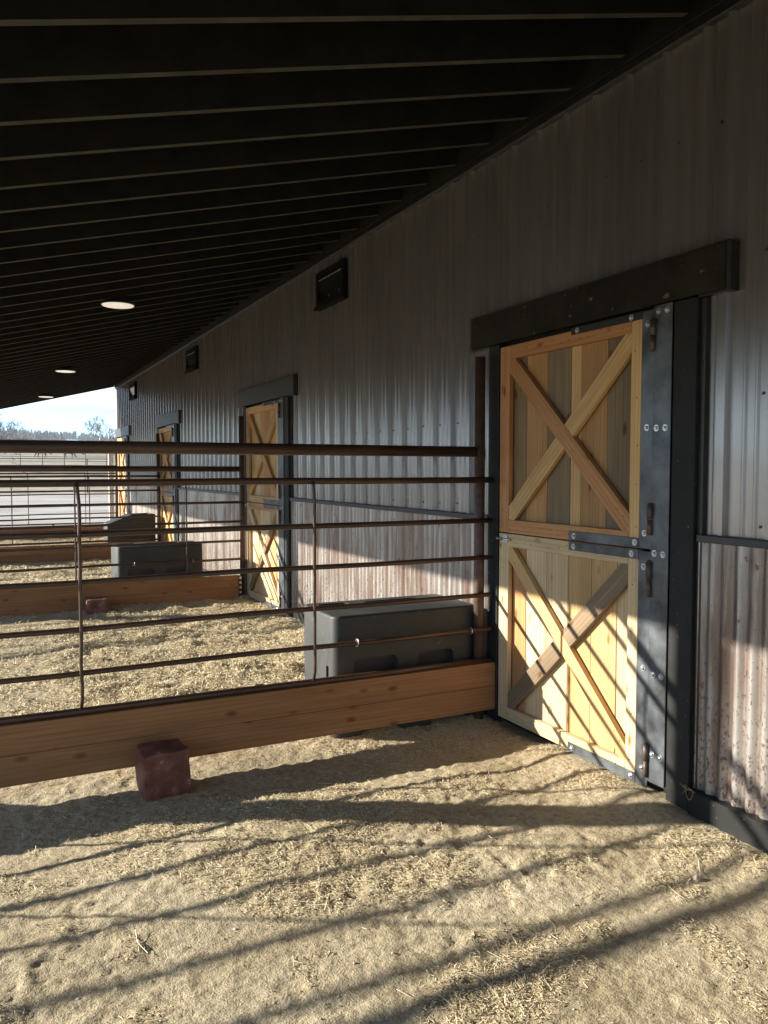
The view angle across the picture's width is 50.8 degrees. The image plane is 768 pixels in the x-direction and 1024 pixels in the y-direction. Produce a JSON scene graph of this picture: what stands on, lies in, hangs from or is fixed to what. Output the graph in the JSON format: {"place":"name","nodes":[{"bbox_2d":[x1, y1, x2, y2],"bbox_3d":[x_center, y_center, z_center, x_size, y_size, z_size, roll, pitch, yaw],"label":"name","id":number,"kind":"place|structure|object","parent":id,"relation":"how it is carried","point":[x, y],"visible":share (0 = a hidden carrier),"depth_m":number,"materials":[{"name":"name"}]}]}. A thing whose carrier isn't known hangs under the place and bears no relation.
{"place":"outdoors","nodes":[
{"label":"outdoors","id":0,"kind":"place"},
{"bbox_2d":[0,453,114,493],"bbox_3d":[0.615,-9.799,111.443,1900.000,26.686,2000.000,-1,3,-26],"label":"ground","id":1,"kind":"structure","parent":0,"point":[95,457],"depth_m":87.10,"materials":[{"name":"beige soil"}]},
{"bbox_2d":[0,413,33,464],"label":"bare tree","id":2,"kind":"object","parent":1,"relation":"on","point":[10,429],"visible":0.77,"depth_m":72.54,"materials":[{"name":"grey plant"}]},
{"bbox_2d":[16,432,30,439],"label":"bare tree","id":3,"kind":"object","parent":1,"relation":"on","point":[23,436],"visible":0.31,"depth_m":206.67,"materials":[{"name":"grey plant"}]},
{"bbox_2d":[0,458,87,492],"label":"field fence","id":4,"kind":"object","parent":1,"relation":"on","point":[51,458],"visible":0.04,"depth_m":53.70,"materials":[{"name":"brown metal"}]},
{"bbox_2d":[1,453,114,464],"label":"field fence","id":5,"kind":"object","parent":1,"relation":"on","point":[42,456],"visible":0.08,"depth_m":83.81,"materials":[{"name":"brown metal"}]},
{"bbox_2d":[2,434,116,454],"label":"brush","id":6,"kind":"object","parent":1,"relation":"on","point":[49,439],"visible":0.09,"depth_m":253.07,"materials":[{"name":"brown plant"}]},
{"bbox_2d":[81,415,116,456],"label":"bare tree","id":7,"kind":"object","parent":1,"relation":"on","point":[94,425],"visible":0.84,"depth_m":111.94,"materials":[{"name":"grey plant"}]},
{"bbox_2d":[0,493,115,526],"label":"gravel yard","id":8,"kind":"structure","parent":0,"point":[43,499],"depth_m":32.13,"materials":[{"name":"grey gravel"}]},
{"bbox_2d":[108,0,767,853],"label":"barn","id":9,"kind":"structure","parent":8,"relation":"on","point":[656,152],"depth_m":4.61,"materials":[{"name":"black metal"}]},
{"bbox_2d":[115,425,130,516],"bbox_3d":[-5.705,-0.602,17.685,0.113,2.486,1.930,-1,3,-26],"label":"dutch door","id":10,"kind":"structure","parent":9,"relation":"attached to","point":[123,433],"depth_m":17.60,"materials":[{"name":"yellow wood"}]},
{"bbox_2d":[129,382,136,400],"bbox_3d":[-5.064,-2.433,16.275,0.061,0.326,0.644,-1,3,-26],"label":"wall vent","id":11,"kind":"object","parent":9,"relation":"attached to","point":[133,390],"depth_m":16.20,"materials":[{"name":"black plastic"}]},
{"bbox_2d":[155,410,180,541],"bbox_3d":[-3.573,-0.378,13.368,0.113,2.486,1.930,-1,3,-26],"label":"dutch door","id":12,"kind":"structure","parent":9,"relation":"attached to","point":[169,424],"depth_m":13.22,"materials":[{"name":"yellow wood"}]},
{"bbox_2d":[184,345,198,373],"bbox_3d":[-2.777,-2.192,11.644,0.061,0.326,0.644,-1,3,-26],"label":"wall vent","id":13,"kind":"object","parent":9,"relation":"attached to","point":[191,357],"depth_m":11.59,"materials":[{"name":"black plastic"}]},
{"bbox_2d":[237,374,297,613],"bbox_3d":[-1.282,-0.136,8.728,0.113,2.486,1.930,-1,3,-26],"label":"dutch door","id":14,"kind":"structure","parent":9,"relation":"attached to","point":[268,415],"depth_m":8.60,"materials":[{"name":"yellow wood"}]},
{"bbox_2d":[313,258,347,311],"bbox_3d":[-0.464,-1.949,6.960,0.061,0.326,0.644,-1,3,-26],"label":"wall vent","id":15,"kind":"object","parent":9,"relation":"attached to","point":[331,284],"depth_m":6.91,"materials":[{"name":"black plastic"}]},
{"bbox_2d":[0,0,727,408],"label":"porch roof","id":16,"kind":"structure","parent":9,"relation":"attached to","point":[178,172],"depth_m":3.90,"materials":[{"name":"black paint"}]},
{"bbox_2d":[38,393,53,397],"bbox_3d":[-6.721,-2.418,16.060,0.290,0.279,0.290,-1,3,-26],"label":"ceiling lamp","id":17,"kind":"object","parent":16,"relation":"attached to","point":[45,395],"visible":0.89,"depth_m":15.99,"materials":[{"name":"white"}]},
{"bbox_2d":[55,366,75,372],"bbox_3d":[-4.694,-2.202,11.903,0.290,0.279,0.290,-1,3,-26],"label":"ceiling lamp","id":18,"kind":"object","parent":16,"relation":"hanging from","point":[65,369],"visible":0.84,"depth_m":11.85,"materials":[{"name":"white"}]},
{"bbox_2d":[101,297,134,308],"bbox_3d":[-2.348,-1.953,7.125,0.290,0.279,0.290,-1,3,-26],"label":"ceiling lamp","id":19,"kind":"object","parent":16,"relation":"hanging from","point":[119,303],"visible":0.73,"depth_m":7.07,"materials":[{"name":"white"}]},
{"bbox_2d":[470,239,739,810],"bbox_3d":[0.974,0.101,4.160,0.113,2.486,1.930,-1,3,-26],"label":"dutch door","id":20,"kind":"structure","parent":9,"relation":"attached to","point":[598,439],"depth_m":3.94,"materials":[{"name":"yellow wood"}]},
{"bbox_2d":[680,783,694,799],"bbox_3d":[1.298,1.192,3.450,0.044,0.062,0.074,-1,3,-26],"label":"baling twine","id":21,"kind":"object","parent":9,"relation":"attached to","point":[689,789],"visible":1,"depth_m":3.46,"materials":[{"name":"fabric"}]},
{"bbox_2d":[0,387,116,440],"label":"sky","id":22,"kind":"structure","parent":0,"point":[67,413],"materials":[{"name":"white"}]},
{"bbox_2d":[0,537,767,1023],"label":"dirt floor","id":23,"kind":"structure","parent":0,"point":[634,971],"depth_m":2.82,"materials":[{"name":"beige soil"}]},
{"bbox_2d":[0,454,117,538],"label":"pipe fence","id":24,"kind":"object","parent":23,"relation":"on","point":[65,524],"visible":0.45,"depth_m":17.52,"materials":[{"name":"black metal"}]},
{"bbox_2d":[0,433,160,564],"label":"pipe fence","id":25,"kind":"object","parent":23,"relation":"on","point":[67,555],"visible":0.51,"depth_m":13.03,"materials":[{"name":"black metal"}]},
{"bbox_2d":[84,596,108,615],"bbox_3d":[-2.978,0.991,8.367,0.222,0.208,0.216,-4,4,-26],"label":"salt block","id":26,"kind":"object","parent":23,"relation":"on","point":[94,605],"depth_m":8.28,"materials":[{"name":"red stone"}]},
{"bbox_2d":[0,416,244,616],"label":"pipe fence","id":27,"kind":"object","parent":23,"relation":"on","point":[30,601],"visible":0.82,"depth_m":8.68,"materials":[{"name":"black metal"}]},
{"bbox_2d":[0,537,246,594],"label":"bedding","id":28,"kind":"object","parent":23,"relation":"on","point":[49,566],"visible":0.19,"depth_m":12.00,"materials":[{"name":"wood"}]},
{"bbox_2d":[103,513,155,542],"bbox_3d":[-4.356,0.396,13.835,0.790,0.732,0.480,-1,3,-26],"label":"hay feeder","id":29,"kind":"object","parent":23,"relation":"on","point":[133,520],"visible":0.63,"depth_m":13.65,"materials":[{"name":"grey plastic"}]},
{"bbox_2d":[0,594,304,714],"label":"wood shavings","id":30,"kind":"object","parent":23,"relation":"on","point":[200,637],"visible":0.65,"depth_m":6.49,"materials":[{"name":"wood"}]},
{"bbox_2d":[111,541,202,578],"bbox_3d":[-2.546,0.707,9.113,0.940,0.692,0.629,-1,3,-26],"label":"hay feeder","id":31,"kind":"object","parent":23,"relation":"on","point":[140,554],"visible":0.45,"depth_m":8.94,"materials":[{"name":"grey plastic"}]},
{"bbox_2d":[134,738,190,801],"bbox_3d":[-1.046,1.219,3.817,0.223,0.238,0.209,-4,5,-29],"label":"salt block","id":32,"kind":"object","parent":23,"relation":"on","point":[162,769],"depth_m":3.74,"materials":[{"name":"red stone"}]},
{"bbox_2d":[0,356,494,787],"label":"pipe fence","id":33,"kind":"object","parent":23,"relation":"on","point":[51,745],"visible":0.97,"depth_m":4.12,"materials":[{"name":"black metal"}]},
{"bbox_2d":[0,722,766,1023],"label":"dirt crumbs","id":34,"kind":"object","parent":23,"relation":"on","point":[397,901],"visible":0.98,"depth_m":2.77,"materials":[{"name":"brown soil"}]},
{"bbox_2d":[0,714,767,1023],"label":"loose straw","id":35,"kind":"object","parent":23,"relation":"on","point":[269,801],"visible":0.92,"depth_m":3.06,"materials":[{"name":"beige plant"}]},
{"bbox_2d":[3,738,767,1019],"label":"pebbles","id":36,"kind":"object","parent":23,"relation":"on","point":[235,929],"visible":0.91,"depth_m":2.76,"materials":[{"name":"beige stone"}]},
{"bbox_2d":[304,594,473,738],"bbox_3d":[0.059,0.904,4.841,0.940,0.692,0.614,-1,3,-26],"label":"hay feeder","id":37,"kind":"object","parent":23,"relation":"on","point":[352,624],"visible":0.5,"depth_m":4.66,"materials":[{"name":"grey plastic"}]},
{"bbox_2d":[515,962,522,969],"bbox_3d":[0.406,1.365,2.426,0.023,0.024,0.022,3,4,45],"label":"pebble","id":38,"kind":"object","parent":23,"relation":"on","point":[518,965],"visible":1,"depth_m":2.42,"materials":[{"name":"grey stone"}]},
{"bbox_2d":[693,875,700,881],"bbox_3d":[1.133,1.328,2.929,0.026,0.028,0.028,-3,4,-42],"label":"pebble","id":39,"kind":"object","parent":23,"relation":"on","point":[697,878],"visible":1,"depth_m":2.92,"materials":[{"name":"beige stone"}]},
{"bbox_3d":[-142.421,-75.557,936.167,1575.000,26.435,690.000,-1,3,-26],"label":"hill","id":40,"kind":"structure","parent":0,"visible":0},
{"bbox_2d":[1,427,115,440],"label":"pine forest","id":41,"kind":"object","parent":40,"relation":"on","point":[38,435],"visible":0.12,"depth_m":789.16,"materials":[{"name":"green plant"}]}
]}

